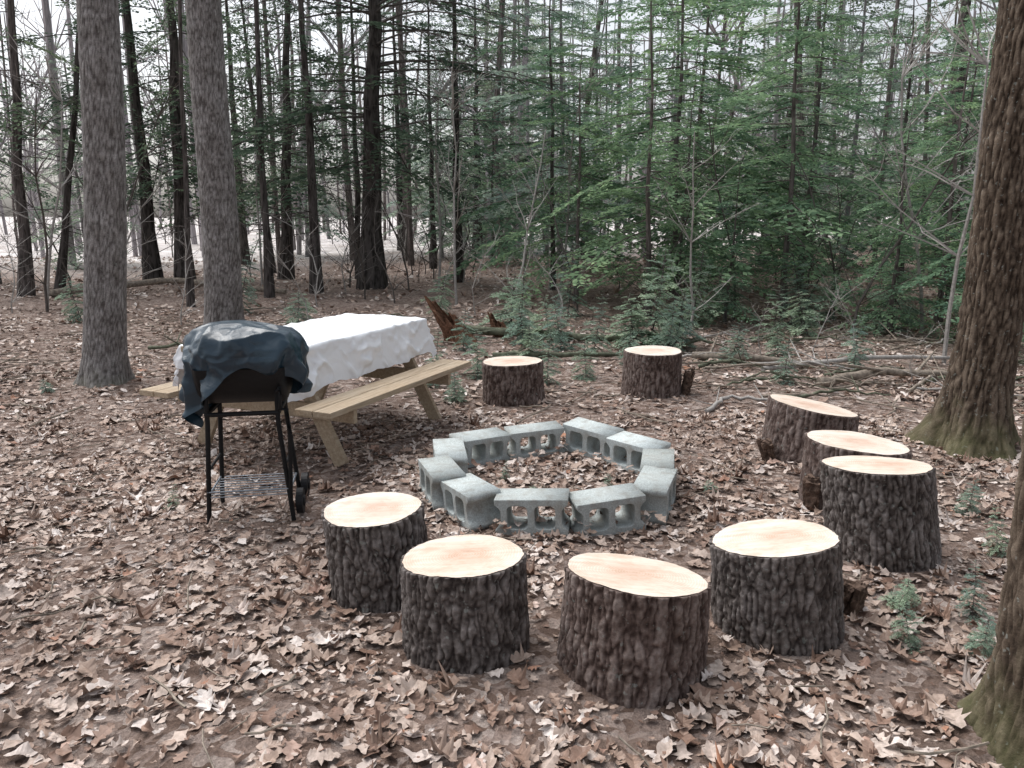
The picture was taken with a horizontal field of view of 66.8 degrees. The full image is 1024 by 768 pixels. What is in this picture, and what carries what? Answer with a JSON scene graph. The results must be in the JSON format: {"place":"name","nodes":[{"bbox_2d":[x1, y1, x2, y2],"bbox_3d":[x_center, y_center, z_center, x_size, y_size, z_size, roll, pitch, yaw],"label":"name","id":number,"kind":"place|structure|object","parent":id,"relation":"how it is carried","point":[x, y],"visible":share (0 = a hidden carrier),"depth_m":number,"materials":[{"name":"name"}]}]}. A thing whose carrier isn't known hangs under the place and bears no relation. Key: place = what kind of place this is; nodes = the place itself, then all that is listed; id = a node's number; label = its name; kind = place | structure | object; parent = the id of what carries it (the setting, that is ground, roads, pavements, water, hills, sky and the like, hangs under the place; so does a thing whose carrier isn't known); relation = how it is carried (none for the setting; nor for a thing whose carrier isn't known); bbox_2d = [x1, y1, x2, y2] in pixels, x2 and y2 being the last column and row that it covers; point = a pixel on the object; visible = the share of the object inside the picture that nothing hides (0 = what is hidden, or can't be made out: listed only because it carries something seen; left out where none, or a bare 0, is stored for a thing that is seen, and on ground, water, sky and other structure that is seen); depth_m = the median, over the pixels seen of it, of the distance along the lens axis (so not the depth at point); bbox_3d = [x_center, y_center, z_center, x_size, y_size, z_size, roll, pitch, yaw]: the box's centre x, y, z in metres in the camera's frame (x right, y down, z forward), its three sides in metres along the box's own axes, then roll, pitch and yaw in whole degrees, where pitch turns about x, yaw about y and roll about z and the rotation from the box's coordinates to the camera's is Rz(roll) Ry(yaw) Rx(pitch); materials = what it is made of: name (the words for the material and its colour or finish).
{"place":"outdoors","nodes":[
{"label":"outdoors","id":0,"kind":"place"},
{"bbox_2d":[0,0,997,216],"label":"sky","id":1,"kind":"structure","parent":0,"point":[143,14],"materials":[{"name":"white"}]},
{"bbox_2d":[0,217,1023,767],"bbox_3d":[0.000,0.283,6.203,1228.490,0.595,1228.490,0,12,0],"label":"forest ground","id":2,"kind":"structure","parent":0,"point":[628,727],"depth_m":3.92,"materials":[{"name":"brown soil"}]},
{"bbox_2d":[0,0,68,283],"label":"hemlock tree","id":3,"kind":"object","parent":2,"relation":"on","point":[2,162],"visible":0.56,"depth_m":17.94,"materials":[{"name":"green plant"}]},
{"bbox_2d":[0,82,81,311],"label":"bare sapling","id":4,"kind":"object","parent":2,"relation":"on","point":[36,133],"visible":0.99,"depth_m":11.54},
{"bbox_2d":[0,22,82,305],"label":"bare sapling","id":5,"kind":"object","parent":2,"relation":"on","point":[58,97],"visible":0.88,"depth_m":12.66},
{"bbox_2d":[0,0,134,296],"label":"hemlock tree","id":6,"kind":"object","parent":2,"relation":"on","point":[16,135],"visible":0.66,"depth_m":14.69,"materials":[{"name":"green plant"}]},
{"bbox_2d":[0,42,140,269],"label":"hemlock tree","id":7,"kind":"object","parent":2,"relation":"on","point":[80,210],"visible":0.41,"depth_m":22.84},
{"bbox_2d":[0,15,149,288],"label":"hemlock tree","id":8,"kind":"object","parent":2,"relation":"on","point":[59,277],"visible":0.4,"depth_m":15.51,"materials":[{"name":"green plant"}]},
{"bbox_2d":[72,0,135,387],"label":"pine tree","id":9,"kind":"object","parent":2,"relation":"on","point":[105,361],"visible":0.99,"depth_m":7.12,"materials":[{"name":"grey plant"}]},
{"bbox_2d":[34,56,191,257],"bbox_3d":[-6.353,-3.267,13.085,2.781,4.291,1.927,-2,13,-11],"label":"bare sapling","id":10,"kind":"object","parent":2,"relation":"on","point":[149,152],"visible":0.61,"depth_m":13.15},
{"bbox_2d":[42,0,246,279],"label":"hemlock tree","id":11,"kind":"object","parent":2,"relation":"on","point":[150,250],"visible":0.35,"depth_m":18.31,"materials":[{"name":"black plant"}]},
{"bbox_2d":[49,278,286,296],"bbox_3d":[-6.801,-1.941,15.547,4.565,0.324,0.812,-1,12,-6],"label":"fallen log","id":12,"kind":"object","parent":2,"relation":"on","point":[58,291],"visible":0.38,"depth_m":15.58,"materials":[{"name":"brown wood"}]},
{"bbox_2d":[57,0,286,278],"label":"hemlock tree","id":13,"kind":"object","parent":2,"relation":"on","point":[179,249],"visible":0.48,"depth_m":18.37,"materials":[{"name":"green plant"}]},
{"bbox_2d":[127,0,244,306],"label":"hemlock tree","id":14,"kind":"object","parent":2,"relation":"on","point":[190,298],"visible":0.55,"depth_m":12.91,"materials":[{"name":"green plant"}]},
{"bbox_2d":[185,0,244,324],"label":"pine tree","id":15,"kind":"object","parent":2,"relation":"on","point":[223,297],"visible":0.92,"depth_m":9.54,"materials":[{"name":"grey plant"}]},
{"bbox_2d":[159,0,308,264],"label":"hemlock tree","id":16,"kind":"object","parent":2,"relation":"on","point":[244,236],"visible":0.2,"depth_m":25.82,"materials":[{"name":"green plant"}]},
{"bbox_2d":[179,320,312,524],"bbox_3d":[-1.411,0.184,4.170,0.690,1.054,0.553,-2,12,-9],"label":"covered charcoal grill","id":17,"kind":"object","parent":2,"relation":"on","point":[233,361],"visible":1,"depth_m":3.97,"materials":[{"name":"fabric"}]},
{"bbox_2d":[168,0,341,272],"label":"hemlock tree","id":18,"kind":"object","parent":2,"relation":"on","point":[273,166],"visible":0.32,"depth_m":22.99,"materials":[{"name":"green plant"}]},
{"bbox_2d":[186,0,337,297],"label":"hemlock tree","id":19,"kind":"object","parent":2,"relation":"on","point":[269,286],"visible":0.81,"depth_m":14.43,"materials":[{"name":"green plant"}]},
{"bbox_2d":[230,76,299,285],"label":"bare sapling","id":20,"kind":"object","parent":2,"relation":"on","point":[260,253],"visible":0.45,"depth_m":17.02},
{"bbox_2d":[188,0,384,279],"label":"hemlock tree","id":21,"kind":"object","parent":2,"relation":"on","point":[287,257],"visible":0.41,"depth_m":20.39,"materials":[{"name":"green plant"}]},
{"bbox_2d":[245,26,361,256],"bbox_3d":[-7.952,-8.966,29.166,5.513,8.383,4.719,6,14,24],"label":"hemlock tree","id":22,"kind":"object","parent":2,"relation":"on","point":[272,230],"visible":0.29,"depth_m":28.91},
{"bbox_2d":[139,313,470,467],"bbox_3d":[-1.419,-0.011,5.752,1.570,0.813,1.910,5,13,23],"label":"picnic table","id":23,"kind":"object","parent":2,"relation":"on","point":[345,346],"visible":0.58,"depth_m":5.45,"materials":[{"name":"white"}]},
{"bbox_2d":[224,0,406,293],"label":"hemlock tree","id":24,"kind":"object","parent":2,"relation":"on","point":[311,164],"visible":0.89,"depth_m":15.39,"materials":[{"name":"green plant"}]},
{"bbox_2d":[164,0,541,289],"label":"hemlock tree","id":25,"kind":"object","parent":2,"relation":"on","point":[378,278],"visible":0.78,"depth_m":16.77,"materials":[{"name":"green plant"}]},
{"bbox_2d":[151,0,600,199],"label":"dead limbs","id":26,"kind":"object","parent":25,"relation":"attached to","point":[410,30],"visible":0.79,"depth_m":16.16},
{"bbox_2d":[294,0,418,278],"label":"hemlock tree","id":27,"kind":"object","parent":2,"relation":"on","point":[353,85],"visible":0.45,"depth_m":20.14,"materials":[{"name":"green plant"}]},
{"bbox_2d":[321,492,427,612],"bbox_3d":[-0.579,0.725,3.379,0.476,0.398,0.455,0,12,0],"label":"log stump","id":28,"kind":"object","parent":2,"relation":"on","point":[372,538],"visible":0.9,"depth_m":3.20,"materials":[{"name":"brown wood"}]},
{"bbox_2d":[345,1,446,250],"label":"hemlock tree","id":29,"kind":"object","parent":2,"relation":"on","point":[396,124],"visible":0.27,"depth_m":30.53,"materials":[{"name":"green plant"}]},
{"bbox_2d":[382,0,484,268],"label":"hemlock tree","id":30,"kind":"object","parent":2,"relation":"on","point":[431,170],"visible":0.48,"depth_m":24.00,"materials":[{"name":"green plant"}]},
{"bbox_2d":[382,71,485,259],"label":"hemlock tree","id":31,"kind":"object","parent":2,"relation":"on","point":[436,213],"visible":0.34,"depth_m":27.95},
{"bbox_2d":[385,37,501,304],"bbox_3d":[-1.113,-3.491,13.384,1.841,4.535,2.098,7,14,28],"label":"bare sapling","id":32,"kind":"object","parent":2,"relation":"on","point":[454,195],"visible":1,"depth_m":13.48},
{"bbox_2d":[424,296,476,344],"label":"rotten stump","id":33,"kind":"object","parent":2,"relation":"on","point":[446,322],"visible":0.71,"depth_m":9.88,"materials":[{"name":"brown wood"}]},
{"bbox_2d":[383,0,525,282],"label":"hemlock tree","id":34,"kind":"object","parent":2,"relation":"on","point":[456,122],"visible":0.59,"depth_m":18.12,"materials":[{"name":"green plant"}]},
{"bbox_2d":[409,29,511,289],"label":"bare sapling","id":35,"kind":"object","parent":2,"relation":"on","point":[440,214],"visible":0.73,"depth_m":16.59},
{"bbox_2d":[400,534,529,674],"bbox_3d":[-0.174,0.827,2.979,0.501,0.404,0.469,0,12,0],"label":"log stump","id":36,"kind":"object","parent":2,"relation":"on","point":[464,607],"visible":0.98,"depth_m":2.80,"materials":[{"name":"brown wood"}]},
{"bbox_2d":[418,0,528,250],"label":"hemlock tree","id":37,"kind":"object","parent":2,"relation":"on","point":[477,156],"visible":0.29,"depth_m":32.28,"materials":[{"name":"green plant"}]},
{"bbox_2d":[424,81,542,266],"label":"hemlock tree","id":38,"kind":"object","parent":2,"relation":"on","point":[492,195],"visible":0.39,"depth_m":24.05,"materials":[{"name":"green plant"}]},
{"bbox_2d":[0,0,997,272],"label":"distant forest","id":39,"kind":"object","parent":2,"relation":"on","point":[498,36],"visible":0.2,"depth_m":33.60,"materials":[{"name":"grey plant"}]},
{"bbox_2d":[477,273,538,327],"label":"young hemlock","id":40,"kind":"object","parent":2,"relation":"on","point":[500,315],"visible":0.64,"depth_m":11.26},
{"bbox_2d":[460,116,556,319],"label":"bare sapling","id":41,"kind":"object","parent":2,"relation":"on","point":[527,228],"visible":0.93,"depth_m":11.59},
{"bbox_2d":[0,253,1023,767],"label":"fallen leaves","id":42,"kind":"object","parent":2,"relation":"on","point":[368,737],"depth_m":3.41,"materials":[{"name":"plant"}]},
{"bbox_2d":[482,356,544,406],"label":"log stump","id":43,"kind":"object","parent":2,"relation":"on","point":[512,381],"visible":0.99,"depth_m":6.65,"materials":[{"name":"brown wood"}]},
{"bbox_2d":[500,307,547,345],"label":"young hemlock","id":44,"kind":"object","parent":2,"relation":"on","point":[522,324],"visible":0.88,"depth_m":9.60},
{"bbox_2d":[426,0,658,289],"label":"hemlock tree","id":45,"kind":"object","parent":2,"relation":"on","point":[550,56],"visible":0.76,"depth_m":15.86,"materials":[{"name":"green plant"}]},
{"bbox_2d":[465,324,621,340],"bbox_3d":[0.283,-0.688,10.056,2.250,0.202,0.884,0,12,0],"label":"fallen log","id":46,"kind":"object","parent":2,"relation":"on","point":[481,330],"visible":0.56,"depth_m":9.98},
{"bbox_2d":[418,417,677,536],"bbox_3d":[0.226,0.512,4.664,1.558,0.242,1.593,0,12,0],"label":"cinder block fire ring","id":47,"kind":"object","parent":2,"relation":"on","point":[451,485],"visible":0.96,"depth_m":4.25,"materials":[{"name":"concrete"}]},
{"bbox_2d":[433,0,664,268],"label":"hemlock tree","id":48,"kind":"object","parent":2,"relation":"on","point":[530,71],"visible":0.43,"depth_m":21.09,"materials":[{"name":"plant"}]},
{"bbox_2d":[492,337,618,357],"bbox_3d":[0.436,-0.422,8.791,1.516,0.226,0.460,-4,13,-16],"label":"fallen log","id":49,"kind":"object","parent":2,"relation":"on","point":[539,354],"visible":0.74,"depth_m":8.67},
{"bbox_2d":[540,300,583,351],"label":"young hemlock","id":50,"kind":"object","parent":2,"relation":"on","point":[561,339],"visible":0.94,"depth_m":9.31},
{"bbox_2d":[473,6,656,303],"bbox_3d":[1.107,-4.066,14.118,3.380,5.335,3.400,7,12,39],"label":"hemlock tree","id":51,"kind":"object","parent":2,"relation":"on","point":[588,168],"visible":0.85,"depth_m":14.11,"materials":[{"name":"green plant"}]},
{"bbox_2d":[550,239,593,319],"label":"young hemlock","id":52,"kind":"object","parent":2,"relation":"on","point":[573,310],"visible":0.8,"depth_m":12.57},
{"bbox_2d":[504,0,682,261],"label":"hemlock tree","id":53,"kind":"object","parent":2,"relation":"on","point":[604,5],"visible":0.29,"depth_m":26.38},
{"bbox_2d":[549,30,645,299],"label":"bare sapling","id":54,"kind":"object","parent":2,"relation":"on","point":[570,181],"visible":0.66,"depth_m":14.58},
{"bbox_2d":[605,293,659,348],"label":"young hemlock","id":55,"kind":"object","parent":2,"relation":"on","point":[636,315],"visible":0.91,"depth_m":9.54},
{"bbox_2d":[557,552,711,709],"bbox_3d":[0.436,0.837,2.814,0.542,0.417,0.554,0,12,0],"label":"log stump","id":56,"kind":"object","parent":2,"relation":"on","point":[633,633],"visible":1,"depth_m":2.62,"materials":[{"name":"brown wood"}]},
{"bbox_2d":[542,0,752,321],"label":"hemlock tree","id":57,"kind":"object","parent":2,"relation":"on","point":[649,152],"visible":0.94,"depth_m":11.88,"materials":[{"name":"green plant"}]},
{"bbox_2d":[608,247,687,345],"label":"young hemlock","id":58,"kind":"object","parent":2,"relation":"on","point":[658,297],"visible":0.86,"depth_m":9.48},
{"bbox_2d":[620,345,682,398],"bbox_3d":[1.278,-0.105,7.093,0.560,0.415,0.587,0,12,0],"label":"log stump","id":59,"kind":"object","parent":2,"relation":"on","point":[651,371],"visible":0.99,"depth_m":6.87,"materials":[{"name":"brown wood"}]},
{"bbox_2d":[614,149,718,316],"bbox_3d":[2.216,-2.133,11.940,1.318,2.718,1.768,0,12,-2],"label":"bare shrub","id":60,"kind":"object","parent":2,"relation":"on","point":[657,265],"visible":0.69,"depth_m":12.13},
{"bbox_2d":[652,303,687,352],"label":"young hemlock","id":61,"kind":"object","parent":2,"relation":"on","point":[670,331],"visible":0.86,"depth_m":9.12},
{"bbox_2d":[640,292,706,349],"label":"young hemlock","id":62,"kind":"object","parent":2,"relation":"on","point":[686,324],"visible":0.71,"depth_m":9.38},
{"bbox_2d":[571,0,779,272],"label":"hemlock tree","id":63,"kind":"object","parent":2,"relation":"on","point":[663,58],"visible":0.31,"depth_m":20.91,"materials":[{"name":"plant"}]},
{"bbox_2d":[613,43,765,305],"bbox_3d":[3.184,-3.636,13.899,2.581,4.573,3.003,0,12,1],"label":"hemlock tree","id":64,"kind":"object","parent":2,"relation":"on","point":[680,242],"visible":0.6,"depth_m":13.50,"materials":[{"name":"green plant"}]},
{"bbox_2d":[656,251,723,329],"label":"young hemlock","id":65,"kind":"object","parent":2,"relation":"on","point":[704,314],"visible":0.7,"depth_m":11.10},
{"bbox_2d":[563,0,828,283],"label":"hemlock tree","id":66,"kind":"object","parent":2,"relation":"on","point":[708,5],"visible":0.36,"depth_m":17.46,"materials":[{"name":"green plant"}]},
{"bbox_2d":[542,0,853,299],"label":"hemlock tree","id":67,"kind":"object","parent":2,"relation":"on","point":[683,45],"visible":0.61,"depth_m":15.11,"materials":[{"name":"green plant"}]},
{"bbox_2d":[648,99,751,320],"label":"bare sapling","id":68,"kind":"object","parent":2,"relation":"on","point":[689,169],"visible":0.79,"depth_m":11.41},
{"bbox_2d":[652,131,754,336],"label":"bare sapling","id":69,"kind":"object","parent":2,"relation":"on","point":[690,271],"visible":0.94,"depth_m":9.80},
{"bbox_2d":[678,152,796,327],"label":"hemlock tree","id":70,"kind":"object","parent":2,"relation":"on","point":[726,299],"visible":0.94,"depth_m":11.26,"materials":[{"name":"green plant"}]},
{"bbox_2d":[691,333,818,365],"bbox_3d":[2.686,-0.350,8.536,1.244,0.232,0.691,10,16,39],"label":"fallen log","id":71,"kind":"object","parent":2,"relation":"on","point":[754,358],"visible":0.62,"depth_m":8.46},
{"bbox_2d":[742,286,797,342],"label":"young hemlock","id":72,"kind":"object","parent":2,"relation":"on","point":[775,318],"visible":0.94,"depth_m":9.90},
{"bbox_2d":[696,0,851,270],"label":"hemlock tree","id":73,"kind":"object","parent":2,"relation":"on","point":[775,115],"visible":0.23,"depth_m":21.83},
{"bbox_2d":[709,519,844,656],"bbox_3d":[1.055,0.771,3.120,0.539,0.427,0.548,0,12,0],"label":"log stump","id":74,"kind":"object","parent":2,"relation":"on","point":[778,584],"visible":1,"depth_m":2.91,"materials":[{"name":"brown wood"}]},
{"bbox_2d":[642,0,924,318],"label":"hemlock tree","id":75,"kind":"object","parent":2,"relation":"on","point":[789,207],"visible":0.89,"depth_m":12.15,"materials":[{"name":"green plant"}]},
{"bbox_2d":[703,0,898,261],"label":"hemlock tree","id":76,"kind":"object","parent":2,"relation":"on","point":[809,84],"visible":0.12,"depth_m":25.16,"materials":[{"name":"green plant"}]},
{"bbox_2d":[782,290,825,337],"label":"young hemlock","id":77,"kind":"object","parent":2,"relation":"on","point":[804,326],"visible":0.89,"depth_m":10.41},
{"bbox_2d":[778,253,830,326],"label":"young hemlock","id":78,"kind":"object","parent":2,"relation":"on","point":[797,283],"visible":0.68,"depth_m":11.41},
{"bbox_2d":[761,394,859,465],"bbox_3d":[2.038,0.300,5.336,0.618,0.411,0.642,0,12,0],"label":"log stump","id":79,"kind":"object","parent":2,"relation":"on","point":[789,421],"visible":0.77,"depth_m":5.15,"materials":[{"name":"brown wood"}]},
{"bbox_2d":[802,473,820,511],"bbox_3d":[1.671,0.619,4.339,0.096,0.232,0.118,4,13,17],"label":"loose bark","id":80,"kind":"object","parent":2,"relation":"on","point":[811,489],"visible":0.85,"depth_m":4.30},
{"bbox_2d":[701,0,931,290],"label":"hemlock tree","id":81,"kind":"object","parent":2,"relation":"on","point":[818,110],"visible":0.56,"depth_m":15.71,"materials":[{"name":"green plant"}]},
{"bbox_2d":[776,152,880,320],"bbox_3d":[4.908,-2.220,12.144,1.593,2.799,1.278,9,15,35],"label":"bare shrub","id":82,"kind":"object","parent":2,"relation":"on","point":[834,269],"visible":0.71,"depth_m":11.83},
{"bbox_2d":[797,219,869,321],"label":"young hemlock","id":83,"kind":"object","parent":2,"relation":"on","point":[839,272],"visible":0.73,"depth_m":11.94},
{"bbox_2d":[723,0,957,264],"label":"hemlock tree","id":84,"kind":"object","parent":2,"relation":"on","point":[862,53],"visible":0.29,"depth_m":24.62,"materials":[{"name":"plant"}]},
{"bbox_2d":[798,430,911,510],"bbox_3d":[1.959,0.506,4.450,0.593,0.409,0.556,0,12,0],"label":"log stump","id":85,"kind":"object","parent":2,"relation":"on","point":[819,445],"visible":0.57,"depth_m":4.36,"materials":[{"name":"brown wood"}]},
{"bbox_2d":[843,578,867,615],"bbox_3d":[1.392,0.883,3.187,0.109,0.166,0.122,-12,17,-43],"label":"loose bark","id":86,"kind":"object","parent":2,"relation":"on","point":[855,594],"visible":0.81,"depth_m":3.16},
{"bbox_2d":[761,349,949,370],"bbox_3d":[3.750,-0.282,8.268,2.366,0.214,0.263,-2,12,-9],"label":"fallen log","id":87,"kind":"object","parent":2,"relation":"on","point":[844,359],"visible":0.76,"depth_m":8.13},
{"bbox_2d":[819,455,941,572],"bbox_3d":[1.776,0.589,3.722,0.597,0.490,0.522,0,12,0],"label":"log stump","id":88,"kind":"object","parent":2,"relation":"on","point":[882,512],"visible":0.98,"depth_m":3.52,"materials":[{"name":"brown wood"}]},
{"bbox_2d":[815,347,946,386],"bbox_3d":[3.906,-0.122,7.434,2.006,0.283,0.941,-7,14,-29],"label":"fallen log","id":89,"kind":"object","parent":2,"relation":"on","point":[866,372],"visible":0.69,"depth_m":7.54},
{"bbox_2d":[859,270,925,332],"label":"young hemlock","id":90,"kind":"object","parent":2,"relation":"on","point":[898,302],"visible":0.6,"depth_m":10.76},
{"bbox_2d":[797,0,991,288],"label":"hemlock tree","id":91,"kind":"object","parent":2,"relation":"on","point":[905,120],"visible":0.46,"depth_m":18.26,"materials":[{"name":"green plant"}]},
{"bbox_2d":[825,102,969,343],"bbox_3d":[5.199,-2.111,10.323,2.117,3.110,1.719,-6,14,-27],"label":"hemlock tree","id":92,"kind":"object","parent":2,"relation":"on","point":[890,301],"visible":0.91,"depth_m":10.30,"materials":[{"name":"green plant"}]},
{"bbox_2d":[878,578,921,615],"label":"young hemlock","id":93,"kind":"object","parent":2,"relation":"on","point":[906,593],"visible":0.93,"depth_m":3.17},
{"bbox_2d":[825,98,981,335],"bbox_3d":[5.320,-2.062,9.594,2.371,3.615,1.824,0,13,-36],"label":"bare sapling","id":94,"kind":"object","parent":2,"relation":"on","point":[964,141],"visible":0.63,"depth_m":9.89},
{"bbox_2d":[889,602,924,653],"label":"young hemlock","id":95,"kind":"object","parent":2,"relation":"on","point":[911,637],"visible":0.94,"depth_m":2.95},
{"bbox_2d":[826,0,998,277],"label":"hemlock tree","id":96,"kind":"object","parent":2,"relation":"on","point":[962,49],"visible":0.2,"depth_m":20.91,"materials":[{"name":"green plant"}]},
{"bbox_2d":[852,0,976,331],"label":"bare sapling","id":97,"kind":"object","parent":2,"relation":"on","point":[905,70],"visible":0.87,"depth_m":10.17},
{"bbox_2d":[836,0,998,309],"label":"hemlock tree","id":98,"kind":"object","parent":2,"relation":"on","point":[929,190],"visible":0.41,"depth_m":12.56,"materials":[{"name":"green plant"}]},
{"bbox_2d":[844,0,996,363],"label":"bare sapling","id":99,"kind":"object","parent":2,"relation":"on","point":[984,61],"visible":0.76,"depth_m":8.04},
{"bbox_2d":[853,11,993,330],"bbox_3d":[6.580,-3.009,11.364,2.498,4.536,3.070,1,12,3],"label":"hemlock tree","id":100,"kind":"object","parent":2,"relation":"on","point":[949,218],"visible":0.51,"depth_m":11.44,"materials":[{"name":"green plant"}]},
{"bbox_2d":[877,0,997,275],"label":"hemlock tree","id":101,"kind":"object","parent":2,"relation":"on","point":[978,76],"visible":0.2,"depth_m":13.60,"materials":[{"name":"green plant"}]},
{"bbox_2d":[888,149,1023,352],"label":"hemlock tree","id":102,"kind":"object","parent":2,"relation":"on","point":[938,270],"visible":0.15,"depth_m":9.55,"materials":[{"name":"green plant"}]},
{"bbox_2d":[902,0,1023,461],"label":"oak tree","id":103,"kind":"object","parent":2,"relation":"on","point":[970,413],"visible":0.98,"depth_m":5.15,"materials":[{"name":"brown plant"}]},
{"bbox_2d":[955,560,994,625],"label":"young hemlock","id":104,"kind":"object","parent":2,"relation":"on","point":[967,594],"visible":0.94,"depth_m":3.12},
{"bbox_2d":[964,616,996,657],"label":"young hemlock","id":105,"kind":"object","parent":2,"relation":"on","point":[990,628],"visible":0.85,"depth_m":2.84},
{"bbox_2d":[957,419,1023,767],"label":"oak tree","id":106,"kind":"object","parent":2,"relation":"on","point":[993,702],"visible":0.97,"depth_m":2.32,"materials":[{"name":"brown plant"}]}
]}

